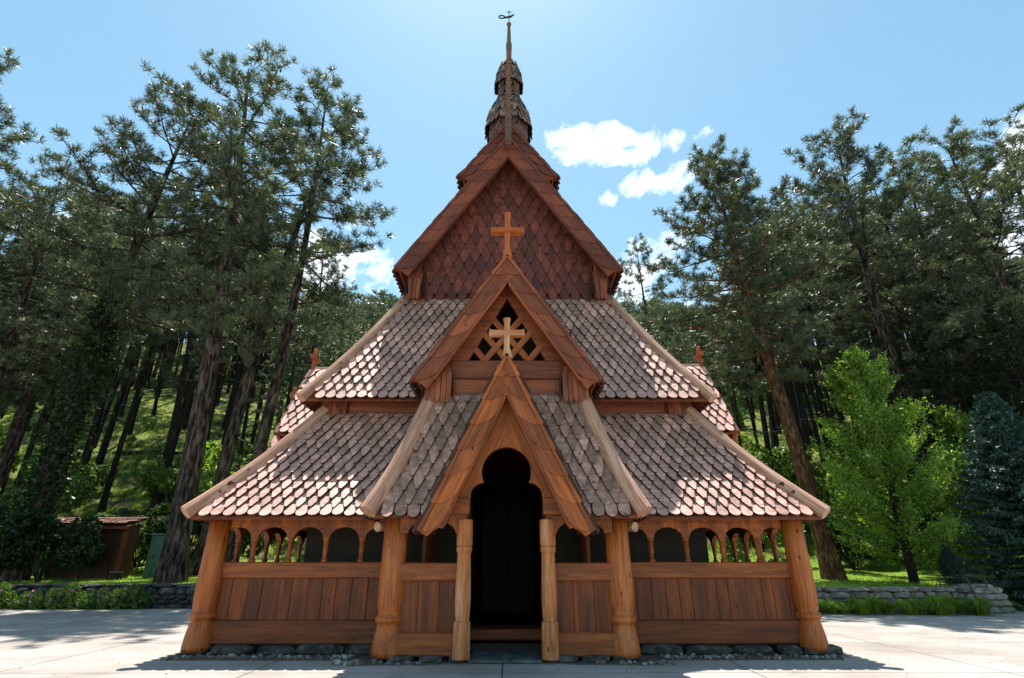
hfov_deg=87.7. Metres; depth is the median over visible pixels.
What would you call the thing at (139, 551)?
bush
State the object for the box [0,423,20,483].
bush
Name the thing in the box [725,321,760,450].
hillside pine
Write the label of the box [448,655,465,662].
foundation stone
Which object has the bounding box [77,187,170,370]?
hillside pine
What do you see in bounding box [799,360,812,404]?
hillside pine
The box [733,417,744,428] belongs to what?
hillside shrub
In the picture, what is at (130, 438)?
hillside shrub
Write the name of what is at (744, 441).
bush
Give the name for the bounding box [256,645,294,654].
foundation stone
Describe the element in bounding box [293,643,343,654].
foundation stone
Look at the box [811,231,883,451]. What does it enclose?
hillside pine
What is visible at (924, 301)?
hillside pine
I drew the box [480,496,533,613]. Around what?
church door
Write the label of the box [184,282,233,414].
hillside pine
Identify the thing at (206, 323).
hillside pine
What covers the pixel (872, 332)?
hillside pine
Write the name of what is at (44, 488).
pine tree
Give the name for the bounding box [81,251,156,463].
hillside pine
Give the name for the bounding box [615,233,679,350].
pine tree
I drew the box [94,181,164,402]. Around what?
hillside pine
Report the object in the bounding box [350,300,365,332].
hillside pine
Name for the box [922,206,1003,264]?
hillside pine
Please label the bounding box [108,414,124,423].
fallen log
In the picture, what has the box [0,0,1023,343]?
sky
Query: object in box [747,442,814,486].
bush
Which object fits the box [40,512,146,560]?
bush
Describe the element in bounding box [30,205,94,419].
hillside pine
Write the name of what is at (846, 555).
bush
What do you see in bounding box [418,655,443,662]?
foundation stone
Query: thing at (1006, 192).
pine tree
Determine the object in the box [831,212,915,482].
hillside pine
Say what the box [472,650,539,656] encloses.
flagstone
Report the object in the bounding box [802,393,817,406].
hillside shrub
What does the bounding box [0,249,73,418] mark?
hillside pine
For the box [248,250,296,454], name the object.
hillside pine
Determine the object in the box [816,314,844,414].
hillside pine
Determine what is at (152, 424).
hillside shrub
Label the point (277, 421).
hillside shrub
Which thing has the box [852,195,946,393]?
hillside pine
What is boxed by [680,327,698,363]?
hillside pine
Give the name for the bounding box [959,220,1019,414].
hillside pine
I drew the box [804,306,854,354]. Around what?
hillside pine
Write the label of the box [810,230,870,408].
hillside pine
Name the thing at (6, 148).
pine tree
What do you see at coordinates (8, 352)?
pine tree
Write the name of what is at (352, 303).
hillside pine
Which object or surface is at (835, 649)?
foundation stone
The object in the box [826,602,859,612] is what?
grassy clump
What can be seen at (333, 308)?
hillside pine
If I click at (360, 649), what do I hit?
foundation stone
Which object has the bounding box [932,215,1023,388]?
hillside pine
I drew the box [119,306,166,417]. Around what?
hillside pine
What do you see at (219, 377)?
hillside pine
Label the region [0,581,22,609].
flowering plant
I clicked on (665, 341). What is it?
hillside pine
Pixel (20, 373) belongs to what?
hillside pine
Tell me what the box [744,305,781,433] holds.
hillside pine
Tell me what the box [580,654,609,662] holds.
foundation stone
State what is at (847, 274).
pine tree
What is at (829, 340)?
hillside pine
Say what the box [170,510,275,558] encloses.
bush
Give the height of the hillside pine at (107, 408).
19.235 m
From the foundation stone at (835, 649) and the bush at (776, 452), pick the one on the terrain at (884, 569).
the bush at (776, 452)
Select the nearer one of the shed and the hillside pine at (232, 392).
the shed
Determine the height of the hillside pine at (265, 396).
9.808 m
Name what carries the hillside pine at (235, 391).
on the terrain at (884, 569)
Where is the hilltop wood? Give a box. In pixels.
[0,241,1023,394]
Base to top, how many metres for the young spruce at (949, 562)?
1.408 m
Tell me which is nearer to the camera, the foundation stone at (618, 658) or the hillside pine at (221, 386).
the foundation stone at (618, 658)
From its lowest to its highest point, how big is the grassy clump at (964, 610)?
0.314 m
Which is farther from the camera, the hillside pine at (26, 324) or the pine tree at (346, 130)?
the hillside pine at (26, 324)
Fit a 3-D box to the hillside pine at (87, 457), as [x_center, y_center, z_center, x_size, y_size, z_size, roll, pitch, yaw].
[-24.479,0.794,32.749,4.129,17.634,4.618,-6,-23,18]
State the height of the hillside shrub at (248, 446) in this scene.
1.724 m
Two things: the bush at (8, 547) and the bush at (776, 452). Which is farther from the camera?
the bush at (776, 452)
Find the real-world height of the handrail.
0.979 m
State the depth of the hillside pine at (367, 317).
71.66 m
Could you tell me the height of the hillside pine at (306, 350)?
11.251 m
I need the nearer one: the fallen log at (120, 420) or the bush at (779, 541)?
the bush at (779, 541)
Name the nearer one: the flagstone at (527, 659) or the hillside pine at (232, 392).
the flagstone at (527, 659)
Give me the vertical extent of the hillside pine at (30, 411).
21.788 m
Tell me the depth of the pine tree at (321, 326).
42.11 m
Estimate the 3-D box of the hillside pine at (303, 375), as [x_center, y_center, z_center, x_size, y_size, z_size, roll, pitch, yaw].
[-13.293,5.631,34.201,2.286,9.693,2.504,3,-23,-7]
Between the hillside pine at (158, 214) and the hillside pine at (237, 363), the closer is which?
the hillside pine at (158, 214)
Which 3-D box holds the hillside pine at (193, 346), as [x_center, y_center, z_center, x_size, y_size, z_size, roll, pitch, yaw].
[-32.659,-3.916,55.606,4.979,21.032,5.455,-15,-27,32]
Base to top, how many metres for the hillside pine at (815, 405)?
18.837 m
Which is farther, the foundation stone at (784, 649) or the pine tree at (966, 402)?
the pine tree at (966, 402)
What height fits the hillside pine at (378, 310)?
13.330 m
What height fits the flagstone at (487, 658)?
0.036 m
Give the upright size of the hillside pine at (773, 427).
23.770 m
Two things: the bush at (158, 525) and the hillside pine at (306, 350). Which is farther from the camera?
the hillside pine at (306, 350)
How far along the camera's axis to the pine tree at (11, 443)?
26.31 m
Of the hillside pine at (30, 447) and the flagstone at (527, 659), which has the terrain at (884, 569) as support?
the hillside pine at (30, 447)
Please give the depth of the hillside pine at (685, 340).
39.44 m
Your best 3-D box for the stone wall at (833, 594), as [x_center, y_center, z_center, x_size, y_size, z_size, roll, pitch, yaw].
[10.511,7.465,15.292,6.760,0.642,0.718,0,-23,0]
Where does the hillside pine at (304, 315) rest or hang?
on the terrain at (884, 569)
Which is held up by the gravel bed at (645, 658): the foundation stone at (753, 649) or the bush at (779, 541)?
the foundation stone at (753, 649)
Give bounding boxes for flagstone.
[468,654,513,662]
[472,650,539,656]
[511,655,541,662]
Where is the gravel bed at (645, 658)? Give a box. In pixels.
[166,652,843,665]
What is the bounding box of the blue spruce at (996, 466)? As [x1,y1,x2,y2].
[951,391,1023,610]
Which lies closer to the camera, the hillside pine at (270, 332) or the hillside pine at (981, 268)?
the hillside pine at (981, 268)
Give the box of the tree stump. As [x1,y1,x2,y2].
[106,572,123,579]
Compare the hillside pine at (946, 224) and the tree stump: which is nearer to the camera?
the tree stump
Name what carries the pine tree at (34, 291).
on the terrain at (884, 569)
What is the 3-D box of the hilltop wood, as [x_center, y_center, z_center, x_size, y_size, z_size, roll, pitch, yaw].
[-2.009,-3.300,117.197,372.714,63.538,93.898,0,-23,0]
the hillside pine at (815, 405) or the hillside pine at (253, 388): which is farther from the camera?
the hillside pine at (253, 388)
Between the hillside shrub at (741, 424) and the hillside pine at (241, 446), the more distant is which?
the hillside shrub at (741, 424)
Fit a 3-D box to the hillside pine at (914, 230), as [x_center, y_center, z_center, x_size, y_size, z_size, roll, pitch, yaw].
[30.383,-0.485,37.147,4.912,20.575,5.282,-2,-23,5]
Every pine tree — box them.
[0,45,59,328]
[0,79,274,581]
[0,146,133,389]
[0,174,151,502]
[0,180,67,407]
[72,37,342,583]
[187,87,397,574]
[225,63,387,561]
[283,226,358,401]
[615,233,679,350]
[638,132,849,579]
[751,105,1002,571]
[755,196,894,530]
[849,131,1016,407]
[869,114,1023,396]
[894,292,1016,575]
[921,250,1023,436]
[926,102,1023,362]
[965,303,1023,419]
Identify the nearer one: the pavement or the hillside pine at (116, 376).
the pavement
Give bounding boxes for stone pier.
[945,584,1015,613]
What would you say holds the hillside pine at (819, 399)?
on the terrain at (884, 569)
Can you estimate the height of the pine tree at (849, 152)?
24.511 m
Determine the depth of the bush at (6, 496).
20.67 m
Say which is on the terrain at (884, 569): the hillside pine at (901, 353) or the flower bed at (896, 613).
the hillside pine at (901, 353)
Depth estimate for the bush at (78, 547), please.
17.86 m
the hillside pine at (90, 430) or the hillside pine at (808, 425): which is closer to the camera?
the hillside pine at (90, 430)
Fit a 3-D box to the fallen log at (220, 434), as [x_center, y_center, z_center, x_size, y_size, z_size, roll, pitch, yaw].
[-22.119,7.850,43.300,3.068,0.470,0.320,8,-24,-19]
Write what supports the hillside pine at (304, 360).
on the terrain at (884, 569)
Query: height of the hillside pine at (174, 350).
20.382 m
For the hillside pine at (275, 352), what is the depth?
50.70 m
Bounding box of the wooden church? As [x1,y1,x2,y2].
[180,14,829,660]
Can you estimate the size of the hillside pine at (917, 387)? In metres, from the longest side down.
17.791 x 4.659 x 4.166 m
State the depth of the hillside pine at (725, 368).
33.89 m
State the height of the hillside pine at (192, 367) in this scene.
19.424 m
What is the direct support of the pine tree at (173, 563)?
on the terrain at (884, 569)
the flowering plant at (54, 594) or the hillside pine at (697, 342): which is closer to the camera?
the flowering plant at (54, 594)
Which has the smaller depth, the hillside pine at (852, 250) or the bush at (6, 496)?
the bush at (6, 496)
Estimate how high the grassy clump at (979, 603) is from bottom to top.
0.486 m
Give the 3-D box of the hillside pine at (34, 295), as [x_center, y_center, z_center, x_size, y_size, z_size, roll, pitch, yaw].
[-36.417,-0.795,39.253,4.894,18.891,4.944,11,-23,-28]
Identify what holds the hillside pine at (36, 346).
on the terrain at (884, 569)
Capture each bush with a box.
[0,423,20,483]
[0,489,51,568]
[0,500,107,581]
[0,516,43,569]
[14,456,98,513]
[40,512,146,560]
[113,515,156,566]
[130,450,209,502]
[138,502,202,559]
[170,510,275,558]
[198,440,245,495]
[231,453,251,471]
[726,524,806,551]
[737,433,756,452]
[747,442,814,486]
[772,443,845,491]
[814,469,875,531]
[826,499,888,570]
[858,490,969,564]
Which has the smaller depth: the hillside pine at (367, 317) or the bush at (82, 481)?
the bush at (82, 481)
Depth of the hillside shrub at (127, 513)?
27.50 m
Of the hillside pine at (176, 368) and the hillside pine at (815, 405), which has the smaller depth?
the hillside pine at (815, 405)
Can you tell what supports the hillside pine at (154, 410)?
on the terrain at (884, 569)
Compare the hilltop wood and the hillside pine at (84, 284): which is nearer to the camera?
the hillside pine at (84, 284)
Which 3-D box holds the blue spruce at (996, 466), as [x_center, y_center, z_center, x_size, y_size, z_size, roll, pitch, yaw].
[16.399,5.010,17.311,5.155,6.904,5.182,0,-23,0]
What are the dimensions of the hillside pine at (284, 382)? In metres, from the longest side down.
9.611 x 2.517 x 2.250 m
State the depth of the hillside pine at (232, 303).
49.68 m
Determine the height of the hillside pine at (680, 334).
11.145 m
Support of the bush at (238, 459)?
on the terrain at (884, 569)
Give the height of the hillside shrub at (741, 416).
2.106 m
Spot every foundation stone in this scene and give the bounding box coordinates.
[179,648,205,655]
[210,644,254,655]
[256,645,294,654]
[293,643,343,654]
[345,643,371,654]
[386,655,413,662]
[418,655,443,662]
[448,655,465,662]
[549,654,578,662]
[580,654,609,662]
[612,656,632,662]
[640,643,683,654]
[685,645,733,654]
[733,645,775,654]
[776,644,802,654]
[802,644,842,655]
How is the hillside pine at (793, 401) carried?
on the terrain at (884, 569)
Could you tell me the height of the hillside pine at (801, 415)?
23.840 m
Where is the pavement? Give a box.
[0,608,1023,677]
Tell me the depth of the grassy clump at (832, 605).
14.44 m
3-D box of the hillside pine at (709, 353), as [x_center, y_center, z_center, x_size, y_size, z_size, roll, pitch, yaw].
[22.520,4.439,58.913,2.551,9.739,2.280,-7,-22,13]
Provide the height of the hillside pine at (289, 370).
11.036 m
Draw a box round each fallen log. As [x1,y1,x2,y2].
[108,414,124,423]
[121,450,182,454]
[219,433,256,436]
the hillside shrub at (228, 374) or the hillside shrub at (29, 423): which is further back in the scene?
the hillside shrub at (228, 374)
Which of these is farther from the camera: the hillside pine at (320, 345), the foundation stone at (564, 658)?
the hillside pine at (320, 345)
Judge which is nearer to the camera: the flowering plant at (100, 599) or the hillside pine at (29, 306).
the flowering plant at (100, 599)
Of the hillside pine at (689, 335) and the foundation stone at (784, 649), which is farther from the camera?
the hillside pine at (689, 335)
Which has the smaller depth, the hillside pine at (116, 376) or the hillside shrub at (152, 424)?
the hillside shrub at (152, 424)
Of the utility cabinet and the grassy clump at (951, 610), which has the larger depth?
the utility cabinet
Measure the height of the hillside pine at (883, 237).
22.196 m
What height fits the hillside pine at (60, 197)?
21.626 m
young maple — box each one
[800,338,975,582]
[915,399,1023,577]
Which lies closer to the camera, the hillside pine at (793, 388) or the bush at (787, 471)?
the bush at (787, 471)
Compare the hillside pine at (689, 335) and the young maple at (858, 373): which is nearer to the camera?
the young maple at (858, 373)
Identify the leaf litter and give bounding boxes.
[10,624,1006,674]
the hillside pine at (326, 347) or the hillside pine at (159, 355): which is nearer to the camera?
the hillside pine at (326, 347)
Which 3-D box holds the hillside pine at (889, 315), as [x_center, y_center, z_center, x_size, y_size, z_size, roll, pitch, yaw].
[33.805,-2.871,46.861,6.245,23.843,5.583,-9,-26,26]
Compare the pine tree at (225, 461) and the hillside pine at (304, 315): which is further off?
the hillside pine at (304, 315)
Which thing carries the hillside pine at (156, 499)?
on the terrain at (884, 569)
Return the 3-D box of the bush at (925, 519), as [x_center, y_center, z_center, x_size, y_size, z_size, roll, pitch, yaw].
[18.392,8.613,24.207,4.338,3.548,3.572,-21,-31,41]
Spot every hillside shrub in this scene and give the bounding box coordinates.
[8,417,49,431]
[86,464,121,488]
[105,507,140,516]
[119,435,145,447]
[139,416,155,428]
[142,487,171,496]
[145,378,166,390]
[225,367,244,384]
[235,435,255,454]
[274,416,279,426]
[729,406,746,421]
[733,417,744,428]
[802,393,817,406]
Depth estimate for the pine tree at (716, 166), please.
22.82 m
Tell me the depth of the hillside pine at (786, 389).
43.04 m
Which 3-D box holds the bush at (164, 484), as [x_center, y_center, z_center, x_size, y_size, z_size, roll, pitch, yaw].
[-18.383,8.114,29.667,4.926,3.426,3.509,34,-40,-53]
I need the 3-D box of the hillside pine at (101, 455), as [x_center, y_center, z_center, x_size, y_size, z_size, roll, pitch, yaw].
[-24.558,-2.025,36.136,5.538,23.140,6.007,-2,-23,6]
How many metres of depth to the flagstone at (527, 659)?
7.40 m
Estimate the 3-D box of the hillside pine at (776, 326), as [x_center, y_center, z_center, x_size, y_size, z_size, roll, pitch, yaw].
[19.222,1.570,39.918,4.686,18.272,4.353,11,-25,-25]
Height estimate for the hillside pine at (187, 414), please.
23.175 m
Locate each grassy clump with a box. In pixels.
[818,598,848,612]
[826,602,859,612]
[840,594,882,614]
[848,592,903,614]
[875,601,900,614]
[888,596,930,614]
[896,596,938,614]
[919,591,981,614]
[919,594,973,615]
[956,603,979,613]
[957,595,1005,615]
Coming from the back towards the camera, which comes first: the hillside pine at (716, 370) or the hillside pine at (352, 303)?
the hillside pine at (352, 303)
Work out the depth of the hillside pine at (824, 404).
50.95 m
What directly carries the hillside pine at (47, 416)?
on the terrain at (884, 569)
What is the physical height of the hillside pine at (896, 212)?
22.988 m
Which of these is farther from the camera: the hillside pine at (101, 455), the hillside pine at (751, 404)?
the hillside pine at (751, 404)
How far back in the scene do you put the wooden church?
9.07 m
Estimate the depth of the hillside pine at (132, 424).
40.86 m
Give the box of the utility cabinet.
[142,534,165,577]
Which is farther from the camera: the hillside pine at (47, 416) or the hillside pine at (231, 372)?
the hillside pine at (231, 372)
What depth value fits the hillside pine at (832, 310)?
47.16 m
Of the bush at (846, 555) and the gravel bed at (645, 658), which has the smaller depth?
the gravel bed at (645, 658)
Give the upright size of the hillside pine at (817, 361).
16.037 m
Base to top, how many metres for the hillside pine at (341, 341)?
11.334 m
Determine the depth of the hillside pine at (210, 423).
36.76 m
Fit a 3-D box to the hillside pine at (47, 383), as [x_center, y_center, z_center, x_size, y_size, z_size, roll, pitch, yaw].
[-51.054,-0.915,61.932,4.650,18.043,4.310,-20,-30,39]
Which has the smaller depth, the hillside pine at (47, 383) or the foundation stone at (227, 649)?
the foundation stone at (227, 649)
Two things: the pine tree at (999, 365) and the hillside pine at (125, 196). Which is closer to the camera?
the pine tree at (999, 365)
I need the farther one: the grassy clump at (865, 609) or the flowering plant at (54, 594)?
the flowering plant at (54, 594)
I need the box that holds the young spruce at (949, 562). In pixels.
[936,542,974,585]
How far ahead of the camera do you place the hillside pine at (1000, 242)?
38.32 m
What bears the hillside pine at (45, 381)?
on the terrain at (884, 569)
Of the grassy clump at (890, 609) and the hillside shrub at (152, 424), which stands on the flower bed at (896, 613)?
the grassy clump at (890, 609)
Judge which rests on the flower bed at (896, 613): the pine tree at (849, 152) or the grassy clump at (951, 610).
the grassy clump at (951, 610)
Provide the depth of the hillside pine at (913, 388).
52.18 m
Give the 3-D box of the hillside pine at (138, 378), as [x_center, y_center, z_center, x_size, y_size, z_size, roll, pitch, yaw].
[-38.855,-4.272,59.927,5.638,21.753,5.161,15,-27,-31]
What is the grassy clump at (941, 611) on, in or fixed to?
on the pavement
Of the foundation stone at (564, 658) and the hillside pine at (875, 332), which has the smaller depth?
the foundation stone at (564, 658)
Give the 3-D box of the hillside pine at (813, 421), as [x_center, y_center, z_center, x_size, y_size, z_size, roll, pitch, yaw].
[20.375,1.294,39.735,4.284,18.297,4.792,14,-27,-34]
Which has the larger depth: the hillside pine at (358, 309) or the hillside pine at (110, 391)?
the hillside pine at (358, 309)
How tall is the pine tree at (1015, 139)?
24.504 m
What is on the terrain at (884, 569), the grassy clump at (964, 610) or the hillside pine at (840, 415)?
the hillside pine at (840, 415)
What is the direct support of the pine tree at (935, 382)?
on the terrain at (884, 569)
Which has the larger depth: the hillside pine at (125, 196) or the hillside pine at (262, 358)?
the hillside pine at (262, 358)
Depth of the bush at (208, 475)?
26.58 m
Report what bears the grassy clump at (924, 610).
on the flower bed at (896, 613)
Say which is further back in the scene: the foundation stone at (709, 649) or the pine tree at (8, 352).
the pine tree at (8, 352)
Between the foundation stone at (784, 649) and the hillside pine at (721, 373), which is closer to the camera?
the foundation stone at (784, 649)
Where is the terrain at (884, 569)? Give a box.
[0,343,1023,610]
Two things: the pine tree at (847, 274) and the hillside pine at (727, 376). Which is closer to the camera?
the pine tree at (847, 274)
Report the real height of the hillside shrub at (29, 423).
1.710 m
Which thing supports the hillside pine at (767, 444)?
on the terrain at (884, 569)
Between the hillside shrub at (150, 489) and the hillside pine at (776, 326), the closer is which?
the hillside shrub at (150, 489)
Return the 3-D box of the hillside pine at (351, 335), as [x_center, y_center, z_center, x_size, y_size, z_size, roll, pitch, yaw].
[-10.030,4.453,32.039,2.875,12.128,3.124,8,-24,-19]
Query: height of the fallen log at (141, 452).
0.564 m
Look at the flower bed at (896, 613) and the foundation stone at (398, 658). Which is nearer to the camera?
the foundation stone at (398, 658)
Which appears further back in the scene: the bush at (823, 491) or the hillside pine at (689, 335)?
the hillside pine at (689, 335)
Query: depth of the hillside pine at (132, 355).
31.54 m
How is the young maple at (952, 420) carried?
on the terrain at (884, 569)
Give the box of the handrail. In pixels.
[962,574,987,596]
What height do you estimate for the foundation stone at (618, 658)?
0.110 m
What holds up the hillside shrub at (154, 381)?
on the terrain at (884, 569)
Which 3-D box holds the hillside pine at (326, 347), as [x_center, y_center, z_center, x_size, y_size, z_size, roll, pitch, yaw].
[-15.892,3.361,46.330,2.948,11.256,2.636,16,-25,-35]
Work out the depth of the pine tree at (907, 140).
33.72 m
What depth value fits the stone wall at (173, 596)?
16.24 m
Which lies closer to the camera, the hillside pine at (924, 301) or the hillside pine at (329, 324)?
the hillside pine at (924, 301)
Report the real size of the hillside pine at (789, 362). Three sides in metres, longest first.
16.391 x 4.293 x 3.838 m
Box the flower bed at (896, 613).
[819,611,990,614]
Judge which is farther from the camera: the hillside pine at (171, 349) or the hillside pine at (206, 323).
the hillside pine at (171, 349)
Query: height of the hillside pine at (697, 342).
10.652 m
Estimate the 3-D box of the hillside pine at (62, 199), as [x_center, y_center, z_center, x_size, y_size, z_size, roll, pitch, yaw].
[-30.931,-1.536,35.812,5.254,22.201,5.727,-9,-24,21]
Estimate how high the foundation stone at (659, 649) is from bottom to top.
0.167 m
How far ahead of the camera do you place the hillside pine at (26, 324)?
41.62 m
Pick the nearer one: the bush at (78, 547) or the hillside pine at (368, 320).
the bush at (78, 547)
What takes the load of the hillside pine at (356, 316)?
on the terrain at (884, 569)
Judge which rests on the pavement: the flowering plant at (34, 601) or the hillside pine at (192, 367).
the flowering plant at (34, 601)
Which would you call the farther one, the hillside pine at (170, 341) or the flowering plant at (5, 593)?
the hillside pine at (170, 341)
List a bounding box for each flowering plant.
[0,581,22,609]
[7,589,46,609]
[43,582,91,609]
[75,587,117,609]
[108,582,155,609]
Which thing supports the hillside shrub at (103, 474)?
on the terrain at (884, 569)
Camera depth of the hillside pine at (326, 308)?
69.03 m
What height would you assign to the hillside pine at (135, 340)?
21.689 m
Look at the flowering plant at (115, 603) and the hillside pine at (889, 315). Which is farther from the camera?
the hillside pine at (889, 315)
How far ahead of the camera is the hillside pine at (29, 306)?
37.35 m
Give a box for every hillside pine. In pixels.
[0,217,67,395]
[0,230,57,342]
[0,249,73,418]
[0,268,44,395]
[5,184,102,380]
[10,330,57,400]
[12,239,129,505]
[14,181,123,413]
[14,200,84,408]
[17,199,131,453]
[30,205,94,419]
[31,237,130,481]
[36,351,55,402]
[39,269,95,435]
[44,353,60,392]
[46,211,161,507]
[73,229,165,498]
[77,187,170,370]
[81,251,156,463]
[89,241,198,512]
[93,238,183,448]
[94,165,210,469]
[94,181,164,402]
[112,327,130,384]
[119,203,182,390]
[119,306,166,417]
[127,221,214,435]
[132,233,185,390]
[146,163,251,515]
[149,329,167,387]
[151,250,201,415]
[154,221,209,391]
[154,224,213,396]
[161,231,245,501]
[163,302,189,388]
[172,306,197,381]
[181,201,255,429]
[182,211,249,410]
[183,215,217,397]
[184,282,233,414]
[194,219,273,450]
[211,214,280,424]
[216,247,286,464]
[216,256,268,406]
[219,253,249,359]
[221,214,298,430]
[226,269,259,392]
[232,255,272,380]
[234,268,280,467]
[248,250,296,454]
[248,349,287,437]
[250,258,297,402]
[256,306,284,382]
[257,233,310,409]
[267,299,291,370]
[268,317,318,416]
[271,326,306,419]
[274,350,298,421]
[288,300,316,360]
[289,318,322,388]
[291,358,322,400]
[305,312,332,350]
[308,330,330,363]
[316,320,345,366]
[319,298,343,366]
[319,330,353,365]
[320,304,339,361]
[327,306,366,358]
[329,323,365,359]
[335,296,362,352]
[346,319,370,347]
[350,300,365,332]
[356,298,383,332]
[358,305,376,325]
[650,324,665,345]
[659,337,685,363]
[669,328,692,363]
[672,333,705,363]
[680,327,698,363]
[689,332,704,361]
[705,309,757,446]
[705,340,723,395]
[706,358,734,434]
[707,218,782,470]
[708,203,799,466]
[708,314,727,398]
[710,317,735,422]
[725,215,818,424]
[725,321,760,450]
[728,321,756,430]
[732,263,782,456]
[737,221,820,456]
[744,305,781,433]
[755,263,827,478]
[758,288,802,402]
[759,190,860,473]
[760,203,811,446]
[766,230,812,435]
[768,252,827,453]
[772,266,848,480]
[774,233,841,463]
[788,328,799,418]
[793,184,857,404]
[795,287,830,430]
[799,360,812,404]
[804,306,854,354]
[808,272,856,337]
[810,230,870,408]
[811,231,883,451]
[816,291,849,361]
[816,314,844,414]
[828,209,892,391]
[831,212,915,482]
[837,162,964,486]
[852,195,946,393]
[854,206,910,358]
[855,234,913,400]
[869,185,948,391]
[877,267,940,445]
[879,233,967,414]
[888,318,915,398]
[891,210,946,304]
[895,174,1023,417]
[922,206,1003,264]
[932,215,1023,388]
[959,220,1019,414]
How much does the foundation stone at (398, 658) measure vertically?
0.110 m
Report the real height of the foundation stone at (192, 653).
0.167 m
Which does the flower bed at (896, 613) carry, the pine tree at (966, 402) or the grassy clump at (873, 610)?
the grassy clump at (873, 610)
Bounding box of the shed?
[43,516,149,578]
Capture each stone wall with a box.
[1,584,195,608]
[816,587,965,611]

